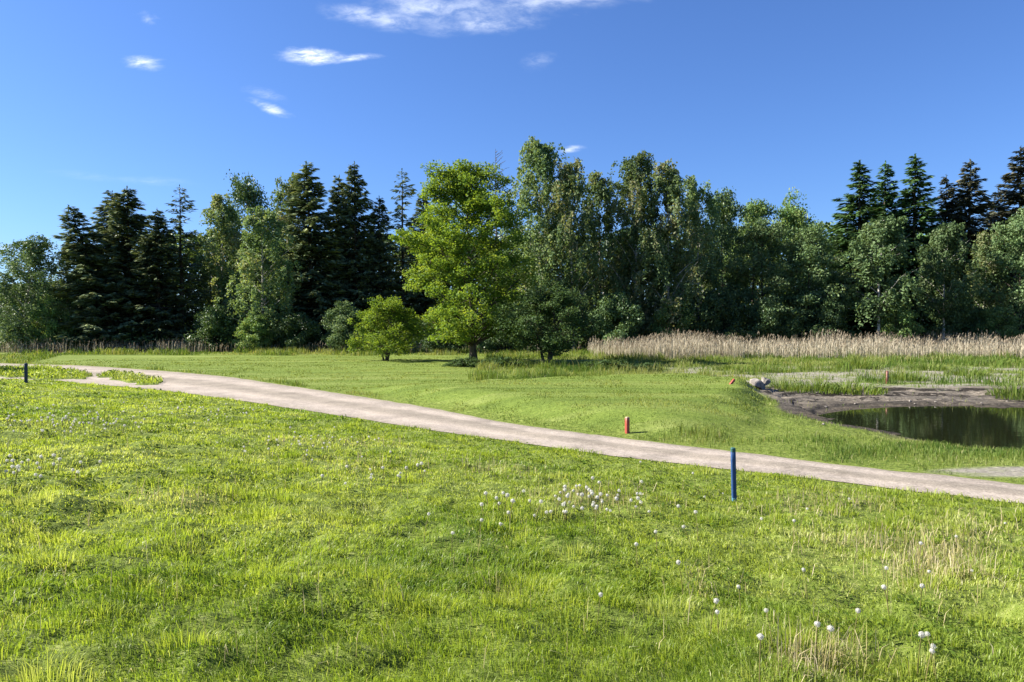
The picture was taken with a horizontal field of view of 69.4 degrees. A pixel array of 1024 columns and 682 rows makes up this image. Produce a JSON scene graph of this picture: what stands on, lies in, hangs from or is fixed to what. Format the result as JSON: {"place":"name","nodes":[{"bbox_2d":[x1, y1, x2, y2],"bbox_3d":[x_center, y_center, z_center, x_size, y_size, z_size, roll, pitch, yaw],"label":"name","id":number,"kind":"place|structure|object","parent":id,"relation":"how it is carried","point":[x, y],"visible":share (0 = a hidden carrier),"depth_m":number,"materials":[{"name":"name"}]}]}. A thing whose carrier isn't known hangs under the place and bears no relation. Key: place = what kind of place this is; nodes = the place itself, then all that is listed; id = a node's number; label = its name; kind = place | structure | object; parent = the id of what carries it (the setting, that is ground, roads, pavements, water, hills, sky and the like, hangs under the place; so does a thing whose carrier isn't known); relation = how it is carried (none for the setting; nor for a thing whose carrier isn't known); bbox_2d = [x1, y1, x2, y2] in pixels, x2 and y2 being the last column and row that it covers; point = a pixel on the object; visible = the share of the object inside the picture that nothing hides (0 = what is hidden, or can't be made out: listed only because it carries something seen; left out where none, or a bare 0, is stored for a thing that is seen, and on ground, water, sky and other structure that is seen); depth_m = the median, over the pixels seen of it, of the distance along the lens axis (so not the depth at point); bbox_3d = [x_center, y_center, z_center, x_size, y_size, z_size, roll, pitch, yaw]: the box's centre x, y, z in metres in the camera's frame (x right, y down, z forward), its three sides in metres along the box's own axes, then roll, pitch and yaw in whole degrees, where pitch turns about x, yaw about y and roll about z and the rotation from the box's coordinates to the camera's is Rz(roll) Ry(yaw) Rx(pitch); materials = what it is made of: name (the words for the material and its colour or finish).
{"place":"outdoors","nodes":[
{"label":"outdoors","id":0,"kind":"place"},
{"bbox_2d":[35,355,766,432],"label":"mown grass","id":1,"kind":"structure","parent":0,"point":[566,385],"depth_m":27.33,"materials":[{"name":"plant"}]},
{"bbox_2d":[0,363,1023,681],"bbox_3d":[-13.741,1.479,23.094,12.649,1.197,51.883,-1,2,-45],"label":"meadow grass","id":2,"kind":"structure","parent":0,"point":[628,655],"depth_m":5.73,"materials":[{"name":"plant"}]},
{"bbox_2d":[0,330,1023,681],"bbox_3d":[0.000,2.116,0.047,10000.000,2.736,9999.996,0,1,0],"label":"ground","id":3,"kind":"structure","parent":0,"point":[814,408],"depth_m":8.61,"materials":[{"name":"plant"}]},
{"bbox_2d":[15,464,19,484],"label":"dandelion","id":4,"kind":"object","parent":3,"relation":"on","point":[17,466],"visible":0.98,"depth_m":7.76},
{"bbox_2d":[24,363,27,382],"bbox_3d":[-19.928,1.351,30.325,0.108,0.895,0.108,0,1,-17],"label":"dark stake","id":5,"kind":"object","parent":3,"relation":"on","point":[25,372],"visible":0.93,"depth_m":30.28,"materials":[{"name":"paint"}]},
{"bbox_2d":[0,232,77,346],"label":"birch tree","id":6,"kind":"object","parent":3,"relation":"on","point":[33,255],"visible":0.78,"depth_m":69.73,"materials":[{"name":"green plant"}]},
{"bbox_2d":[21,295,80,350],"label":"shrub","id":7,"kind":"object","parent":3,"relation":"on","point":[47,333],"visible":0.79,"depth_m":69.19,"materials":[{"name":"green plant"}]},
{"bbox_2d":[35,241,135,341],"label":"birch tree","id":8,"kind":"object","parent":3,"relation":"on","point":[66,266],"visible":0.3,"depth_m":71.16,"materials":[{"name":"green plant"}]},
{"bbox_2d":[0,335,212,352],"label":"reed strip","id":9,"kind":"object","parent":3,"relation":"on","point":[189,347],"visible":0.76,"depth_m":67.64,"materials":[{"name":"plant"}]},
{"bbox_2d":[61,190,165,343],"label":"spruce tree","id":10,"kind":"object","parent":3,"relation":"on","point":[102,215],"visible":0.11,"depth_m":76.12,"materials":[{"name":"green plant"}]},
{"bbox_2d":[50,204,183,349],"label":"spruce tree","id":11,"kind":"object","parent":3,"relation":"on","point":[92,282],"visible":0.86,"depth_m":70.50,"materials":[{"name":"green plant"}]},
{"bbox_2d":[59,186,190,350],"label":"spruce tree","id":12,"kind":"object","parent":3,"relation":"on","point":[120,217],"visible":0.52,"depth_m":72.72,"materials":[{"name":"green plant"}]},
{"bbox_2d":[104,208,201,351],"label":"spruce tree","id":13,"kind":"object","parent":3,"relation":"on","point":[150,269],"visible":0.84,"depth_m":71.15,"materials":[{"name":"green plant"}]},
{"bbox_2d":[136,184,223,339],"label":"spruce tree","id":14,"kind":"object","parent":3,"relation":"on","point":[180,248],"visible":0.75,"depth_m":72.70,"materials":[{"name":"green plant"}]},
{"bbox_2d":[183,303,245,351],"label":"shrub","id":15,"kind":"object","parent":3,"relation":"on","point":[210,322],"visible":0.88,"depth_m":68.29,"materials":[{"name":"green plant"}]},
{"bbox_2d":[168,193,261,337],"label":"birch tree","id":16,"kind":"object","parent":3,"relation":"on","point":[226,232],"visible":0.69,"depth_m":74.49,"materials":[{"name":"green plant"}]},
{"bbox_2d":[203,169,276,305],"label":"broadleaf tree","id":17,"kind":"object","parent":3,"relation":"on","point":[249,195],"visible":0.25,"depth_m":80.86,"materials":[{"name":"green plant"}]},
{"bbox_2d":[228,314,278,349],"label":"shrub","id":18,"kind":"object","parent":3,"relation":"on","point":[251,336],"visible":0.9,"depth_m":67.14,"materials":[{"name":"green plant"}]},
{"bbox_2d":[214,205,303,344],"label":"birch tree","id":19,"kind":"object","parent":3,"relation":"on","point":[267,217],"visible":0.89,"depth_m":68.58,"materials":[{"name":"green plant"}]},
{"bbox_2d":[259,172,322,315],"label":"birch tree","id":20,"kind":"object","parent":3,"relation":"on","point":[281,194],"visible":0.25,"depth_m":75.43,"materials":[{"name":"green plant"}]},
{"bbox_2d":[272,311,324,351],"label":"shrub","id":21,"kind":"object","parent":3,"relation":"on","point":[303,325],"visible":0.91,"depth_m":67.19,"materials":[{"name":"green plant"}]},
{"bbox_2d":[256,161,363,346],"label":"spruce tree","id":22,"kind":"object","parent":3,"relation":"on","point":[307,186],"visible":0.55,"depth_m":73.80,"materials":[{"name":"green plant"}]},
{"bbox_2d":[312,174,366,336],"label":"spruce tree","id":23,"kind":"object","parent":3,"relation":"on","point":[333,199],"visible":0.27,"depth_m":76.11,"materials":[{"name":"green plant"}]},
{"bbox_2d":[320,300,366,350],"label":"shrub","id":24,"kind":"object","parent":3,"relation":"on","point":[343,314],"visible":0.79,"depth_m":65.42,"materials":[{"name":"green plant"}]},
{"bbox_2d":[315,161,393,346],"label":"spruce tree","id":25,"kind":"object","parent":3,"relation":"on","point":[349,217],"visible":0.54,"depth_m":75.21,"materials":[{"name":"green plant"}]},
{"bbox_2d":[355,196,407,347],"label":"spruce tree","id":26,"kind":"object","parent":3,"relation":"on","point":[382,257],"visible":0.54,"depth_m":75.28,"materials":[{"name":"green plant"}]},
{"bbox_2d":[345,295,428,360],"bbox_3d":[-9.195,-0.913,52.677,5.581,4.845,6.096,1,2,33],"label":"tree","id":27,"kind":"object","parent":3,"relation":"on","point":[391,306],"visible":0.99,"depth_m":52.18,"materials":[{"name":"green plant"}]},
{"bbox_2d":[199,341,591,352],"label":"sparse reeds","id":28,"kind":"object","parent":3,"relation":"on","point":[341,347],"visible":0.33,"depth_m":66.48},
{"bbox_2d":[354,168,437,334],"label":"spruce tree","id":29,"kind":"object","parent":3,"relation":"on","point":[402,266],"visible":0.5,"depth_m":76.66,"materials":[{"name":"green plant"}]},
{"bbox_2d":[394,193,447,346],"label":"spruce tree","id":30,"kind":"object","parent":3,"relation":"on","point":[423,300],"visible":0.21,"depth_m":78.25,"materials":[{"name":"green plant"}]},
{"bbox_2d":[419,305,465,352],"bbox_3d":[-6.020,-1.098,65.870,5.085,4.604,5.524,0,1,9],"label":"shrub","id":31,"kind":"object","parent":3,"relation":"on","point":[431,345],"visible":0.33,"depth_m":64.77,"materials":[{"name":"green plant"}]},
{"bbox_2d":[442,356,479,366],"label":"bush","id":32,"kind":"object","parent":3,"relation":"on","point":[469,361],"visible":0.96,"depth_m":45.20,"materials":[{"name":"green plant"}]},
{"bbox_2d":[387,159,539,359],"bbox_3d":[-3.308,-5.526,50.509,10.868,14.133,11.378,0,1,0],"label":"oak tree","id":33,"kind":"object","parent":3,"relation":"on","point":[463,188],"visible":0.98,"depth_m":49.54,"materials":[{"name":"green plant"}]},
{"bbox_2d":[0,221,978,347],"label":"woodland","id":34,"kind":"object","parent":3,"relation":"on","point":[195,253],"visible":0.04,"depth_m":81.64,"materials":[{"name":"plant"}]},
{"bbox_2d":[475,149,515,351],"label":"dead tree","id":35,"kind":"object","parent":3,"relation":"on","point":[496,191],"visible":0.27,"depth_m":67.58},
{"bbox_2d":[476,356,526,367],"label":"bush","id":36,"kind":"object","parent":3,"relation":"on","point":[500,361],"visible":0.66,"depth_m":43.72,"materials":[{"name":"green plant"}]},
{"bbox_2d":[477,300,535,352],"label":"shrub","id":37,"kind":"object","parent":3,"relation":"on","point":[493,344],"visible":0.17,"depth_m":65.11,"materials":[{"name":"green plant"}]},
{"bbox_2d":[0,314,1022,351],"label":"undergrowth","id":38,"kind":"object","parent":3,"relation":"on","point":[185,342],"visible":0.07,"depth_m":69.80,"materials":[{"name":"plant"}]},
{"bbox_2d":[1,431,1023,681],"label":"dry stalks","id":39,"kind":"object","parent":3,"relation":"on","point":[933,559],"visible":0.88,"depth_m":6.65,"materials":[{"name":"plant"}]},
{"bbox_2d":[493,136,600,344],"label":"birch tree","id":40,"kind":"object","parent":3,"relation":"on","point":[541,157],"visible":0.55,"depth_m":68.68,"materials":[{"name":"green plant"}]},
{"bbox_2d":[490,274,603,363],"bbox_3d":[1.989,-1.255,46.120,7.181,5.895,6.915,-1,1,-25],"label":"hawthorn tree","id":41,"kind":"object","parent":3,"relation":"on","point":[540,304],"visible":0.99,"depth_m":45.71,"materials":[{"name":"green plant"}]},
{"bbox_2d":[531,156,624,349],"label":"birch tree","id":42,"kind":"object","parent":3,"relation":"on","point":[577,189],"visible":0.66,"depth_m":67.50,"materials":[{"name":"green plant"}]},
{"bbox_2d":[597,593,602,629],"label":"dandelion","id":43,"kind":"object","parent":3,"relation":"on","point":[600,595],"visible":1,"depth_m":4.50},
{"bbox_2d":[567,170,634,337],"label":"birch tree","id":44,"kind":"object","parent":3,"relation":"on","point":[600,188],"visible":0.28,"depth_m":72.18,"materials":[{"name":"green plant"}]},
{"bbox_2d":[580,359,630,371],"bbox_3d":[5.394,1.344,40.974,3.129,0.760,3.393,0,1,18],"label":"bush","id":45,"kind":"object","parent":3,"relation":"on","point":[615,362],"visible":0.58,"depth_m":40.72,"materials":[{"name":"green plant"}]},
{"bbox_2d":[580,290,644,350],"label":"shrub","id":46,"kind":"object","parent":3,"relation":"on","point":[615,309],"visible":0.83,"depth_m":65.18,"materials":[{"name":"green plant"}]},
{"bbox_2d":[625,417,629,433],"bbox_3d":[2.703,1.995,17.349,0.086,0.435,0.086,-1,2,-32],"label":"red stake","id":47,"kind":"object","parent":3,"relation":"on","point":[627,425],"visible":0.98,"depth_m":17.31,"materials":[{"name":"paint"}]},
{"bbox_2d":[586,150,684,343],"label":"birch tree","id":48,"kind":"object","parent":3,"relation":"on","point":[634,176],"visible":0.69,"depth_m":68.79,"materials":[{"name":"green plant"}]},
{"bbox_2d":[626,362,667,371],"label":"bush","id":49,"kind":"object","parent":3,"relation":"on","point":[650,366],"visible":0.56,"depth_m":40.30,"materials":[{"name":"green plant"}]},
{"bbox_2d":[627,158,721,340],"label":"birch tree","id":50,"kind":"object","parent":3,"relation":"on","point":[668,185],"visible":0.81,"depth_m":67.42,"materials":[{"name":"green plant"}]},
{"bbox_2d":[646,295,703,343],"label":"shrub","id":51,"kind":"object","parent":3,"relation":"on","point":[686,317],"visible":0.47,"depth_m":66.11,"materials":[{"name":"green plant"}]},
{"bbox_2d":[676,560,682,595],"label":"dandelion","id":52,"kind":"object","parent":3,"relation":"on","point":[678,562],"visible":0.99,"depth_m":5.22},
{"bbox_2d":[655,175,737,328],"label":"birch tree","id":53,"kind":"object","parent":3,"relation":"on","point":[695,199],"visible":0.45,"depth_m":70.63,"materials":[{"name":"green plant"}]},
{"bbox_2d":[710,598,718,638],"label":"dandelion","id":54,"kind":"object","parent":3,"relation":"on","point":[716,600],"visible":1,"depth_m":4.33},
{"bbox_2d":[685,287,751,348],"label":"shrub","id":55,"kind":"object","parent":3,"relation":"on","point":[713,309],"visible":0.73,"depth_m":66.14,"materials":[{"name":"green plant"}]},
{"bbox_2d":[692,186,755,335],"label":"broadleaf tree","id":56,"kind":"object","parent":3,"relation":"on","point":[728,211],"visible":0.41,"depth_m":73.03,"materials":[{"name":"green plant"}]},
{"bbox_2d":[711,363,749,370],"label":"grass tussock","id":57,"kind":"object","parent":3,"relation":"on","point":[725,367],"depth_m":41.61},
{"bbox_2d":[730,447,736,500],"bbox_3d":[3.031,1.853,10.113,0.059,0.800,0.059,-2,1,0],"label":"blue stake","id":58,"kind":"object","parent":3,"relation":"on","point":[733,475],"visible":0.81,"depth_m":10.09,"materials":[{"name":"paint"}]},
{"bbox_2d":[717,198,787,324],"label":"broadleaf tree","id":59,"kind":"object","parent":3,"relation":"on","point":[760,209],"visible":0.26,"depth_m":76.22,"materials":[{"name":"green plant"}]},
{"bbox_2d":[750,378,764,389],"bbox_3d":[9.729,1.723,29.250,0.753,0.465,0.511,15,-3,-17],"label":"boulder","id":60,"kind":"object","parent":3,"relation":"on","point":[757,383],"visible":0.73,"depth_m":29.03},
{"bbox_2d":[757,633,763,681],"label":"dandelion","id":61,"kind":"object","parent":3,"relation":"on","point":[760,636],"visible":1,"depth_m":3.56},
{"bbox_2d":[710,217,819,340],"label":"broadleaf tree","id":62,"kind":"object","parent":3,"relation":"on","point":[761,236],"visible":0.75,"depth_m":68.05,"materials":[{"name":"green plant"}]},
{"bbox_2d":[761,377,770,385],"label":"boulder","id":63,"kind":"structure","parent":3,"relation":"on","point":[765,381],"depth_m":29.25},
{"bbox_2d":[764,608,772,646],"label":"dandelion","id":64,"kind":"object","parent":3,"relation":"on","point":[765,610],"visible":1,"depth_m":4.03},
{"bbox_2d":[739,293,803,349],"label":"shrub","id":65,"kind":"object","parent":3,"relation":"on","point":[770,319],"visible":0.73,"depth_m":65.21,"materials":[{"name":"green plant"}]},
{"bbox_2d":[750,364,794,372],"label":"grass tussock","id":66,"kind":"object","parent":3,"relation":"on","point":[783,369],"depth_m":39.62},
{"bbox_2d":[765,379,810,392],"bbox_3d":[11.119,1.744,29.902,1.981,0.572,2.105,0,1,-15],"label":"grass tussock","id":67,"kind":"object","parent":3,"relation":"on","point":[784,385],"depth_m":29.63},
{"bbox_2d":[760,187,829,325],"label":"broadleaf tree","id":68,"kind":"object","parent":3,"relation":"on","point":[792,215],"visible":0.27,"depth_m":76.94,"materials":[{"name":"green plant"}]},
{"bbox_2d":[587,327,1023,358],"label":"reed bed","id":69,"kind":"object","parent":3,"relation":"on","point":[713,346],"visible":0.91,"depth_m":57.33,"materials":[{"name":"plant"}]},
{"bbox_2d":[760,220,855,341],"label":"broadleaf tree","id":70,"kind":"object","parent":3,"relation":"on","point":[812,238],"visible":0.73,"depth_m":66.84,"materials":[{"name":"green plant"}]},
{"bbox_2d":[779,378,851,393],"bbox_3d":[12.338,1.728,30.152,3.096,0.634,3.158,0,1,0],"label":"grass tussock","id":71,"kind":"object","parent":3,"relation":"on","point":[817,385],"depth_m":29.68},
{"bbox_2d":[814,621,820,663],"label":"dandelion","id":72,"kind":"object","parent":3,"relation":"on","point":[817,623],"visible":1,"depth_m":3.94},
{"bbox_2d":[824,625,833,664],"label":"dandelion","id":73,"kind":"object","parent":3,"relation":"on","point":[830,629],"visible":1,"depth_m":3.90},
{"bbox_2d":[798,291,862,345],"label":"shrub","id":74,"kind":"object","parent":3,"relation":"on","point":[828,311],"visible":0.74,"depth_m":65.07,"materials":[{"name":"green plant"}]},
{"bbox_2d":[808,379,888,394],"bbox_3d":[13.711,1.756,30.009,3.460,0.637,3.639,0,1,-7],"label":"grass tussock","id":75,"kind":"object","parent":3,"relation":"on","point":[867,389],"depth_m":29.43,"materials":[{"name":"plant"}]},
{"bbox_2d":[828,352,885,369],"bbox_3d":[20.097,1.137,43.019,3.369,0.987,3.303,-1,1,-22],"label":"grass tussock","id":76,"kind":"object","parent":3,"relation":"on","point":[857,363],"depth_m":42.58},
{"bbox_2d":[853,608,860,647],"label":"dandelion","id":77,"kind":"object","parent":3,"relation":"on","point":[858,611],"visible":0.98,"depth_m":4.26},
{"bbox_2d":[797,160,933,341],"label":"spruce tree","id":78,"kind":"object","parent":3,"relation":"on","point":[855,210],"visible":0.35,"depth_m":73.29,"materials":[{"name":"green plant"}]},
{"bbox_2d":[833,212,928,335],"bbox_3d":[32.496,-5.019,65.089,7.253,12.487,7.629,0,1,14],"label":"birch tree","id":79,"kind":"object","parent":3,"relation":"on","point":[881,229],"visible":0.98,"depth_m":64.20,"materials":[{"name":"green plant"}]},
{"bbox_2d":[839,160,928,333],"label":"spruce tree","id":80,"kind":"object","parent":3,"relation":"on","point":[886,200],"visible":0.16,"depth_m":75.18,"materials":[{"name":"green plant"}]},
{"bbox_2d":[881,585,889,619],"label":"dandelion","id":81,"kind":"object","parent":3,"relation":"on","point":[883,587],"visible":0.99,"depth_m":4.73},
{"bbox_2d":[884,566,888,600],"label":"dandelion","id":82,"kind":"object","parent":3,"relation":"on","point":[886,568],"visible":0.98,"depth_m":5.37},
{"bbox_2d":[870,301,924,350],"bbox_3d":[33.756,-1.163,64.977,4.866,4.830,4.040,-1,2,-38],"label":"shrub","id":83,"kind":"object","parent":3,"relation":"on","point":[901,320],"visible":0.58,"depth_m":64.14,"materials":[{"name":"green plant"}]},
{"bbox_2d":[882,368,928,381],"bbox_3d":[18.095,1.521,34.123,2.355,0.637,2.239,-1,2,-30],"label":"grass tussock","id":84,"kind":"object","parent":3,"relation":"on","point":[907,376],"depth_m":33.90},
{"bbox_2d":[848,153,972,338],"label":"spruce tree","id":85,"kind":"object","parent":3,"relation":"on","point":[923,213],"visible":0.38,"depth_m":73.12,"materials":[{"name":"green plant"}]},
{"bbox_2d":[917,631,925,673],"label":"dandelion","id":86,"kind":"object","parent":3,"relation":"on","point":[922,634],"visible":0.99,"depth_m":3.80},
{"bbox_2d":[919,583,923,616],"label":"dandelion","id":87,"kind":"object","parent":3,"relation":"on","point":[922,585],"visible":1,"depth_m":4.97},
{"bbox_2d":[902,360,953,370],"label":"grass tussock","id":88,"kind":"object","parent":3,"relation":"on","point":[926,367],"depth_m":41.36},
{"bbox_2d":[925,648,934,681],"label":"dandelion","id":89,"kind":"object","parent":3,"relation":"on","point":[932,651],"visible":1,"depth_m":3.77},
{"bbox_2d":[925,632,934,675],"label":"dandelion","id":90,"kind":"object","parent":3,"relation":"on","point":[927,634],"visible":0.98,"depth_m":3.89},
{"bbox_2d":[930,645,936,681],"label":"dandelion","id":91,"kind":"object","parent":3,"relation":"on","point":[933,647],"visible":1,"depth_m":3.78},
{"bbox_2d":[915,175,975,338],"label":"spruce tree","id":92,"kind":"object","parent":3,"relation":"on","point":[946,205],"visible":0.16,"depth_m":74.26,"materials":[{"name":"green plant"}]},
{"bbox_2d":[911,219,983,342],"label":"birch tree","id":93,"kind":"object","parent":3,"relation":"on","point":[947,259],"visible":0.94,"depth_m":65.41,"materials":[{"name":"green plant"}]},
{"bbox_2d":[919,292,994,347],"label":"shrub","id":94,"kind":"object","parent":3,"relation":"on","point":[953,325],"visible":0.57,"depth_m":66.07,"materials":[{"name":"green plant"}]},
{"bbox_2d":[943,366,994,376],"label":"grass tussock","id":95,"kind":"object","parent":3,"relation":"on","point":[953,371],"depth_m":37.62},
{"bbox_2d":[919,159,1023,335],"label":"spruce tree","id":96,"kind":"object","parent":3,"relation":"on","point":[965,202],"visible":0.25,"depth_m":73.14,"materials":[{"name":"green plant"}]},
{"bbox_2d":[962,231,1013,336],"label":"birch tree","id":97,"kind":"object","parent":3,"relation":"on","point":[986,266],"visible":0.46,"depth_m":67.24,"materials":[{"name":"green plant"}]},
{"bbox_2d":[964,304,1023,350],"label":"shrub","id":98,"kind":"object","parent":3,"relation":"on","point":[992,321],"visible":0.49,"depth_m":65.11,"materials":[{"name":"green plant"}]},
{"bbox_2d":[968,206,1023,342],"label":"broadleaf tree","id":99,"kind":"object","parent":3,"relation":"on","point":[1015,242],"visible":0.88,"depth_m":65.65,"materials":[{"name":"green plant"}]},
{"bbox_2d":[976,188,1023,305],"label":"spruce tree","id":100,"kind":"object","parent":3,"relation":"on","point":[998,195],"visible":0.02,"depth_m":76.49,"materials":[{"name":"green plant"}]},
{"bbox_2d":[977,358,1022,365],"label":"grass tussock","id":101,"kind":"object","parent":3,"relation":"on","point":[993,361],"depth_m":47.32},
{"bbox_2d":[982,381,1023,400],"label":"grass tussock","id":102,"kind":"object","parent":3,"relation":"on","point":[1005,393],"depth_m":28.19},
{"bbox_2d":[986,146,1023,331],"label":"spruce tree","id":103,"kind":"object","parent":3,"relation":"on","point":[1013,198],"visible":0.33,"depth_m":73.75,"materials":[{"name":"green plant"}]},
{"bbox_2d":[0,345,1023,482],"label":"rough grass","id":104,"kind":"structure","parent":0,"point":[891,360],"depth_m":38.49,"materials":[{"name":"plant"}]},
{"bbox_2d":[0,363,1023,502],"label":"path","id":105,"kind":"structure","parent":0,"point":[372,409],"depth_m":17.27,"materials":[{"name":"gravel"}]},
{"bbox_2d":[0,0,1023,320],"label":"sky","id":106,"kind":"structure","parent":0,"point":[762,99],"materials":[{"name":"blue"}]},
{"bbox_2d":[818,405,1023,450],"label":"pond water","id":107,"kind":"structure","parent":0,"point":[983,427],"depth_m":22.21,"materials":[{"name":"green liquid"}]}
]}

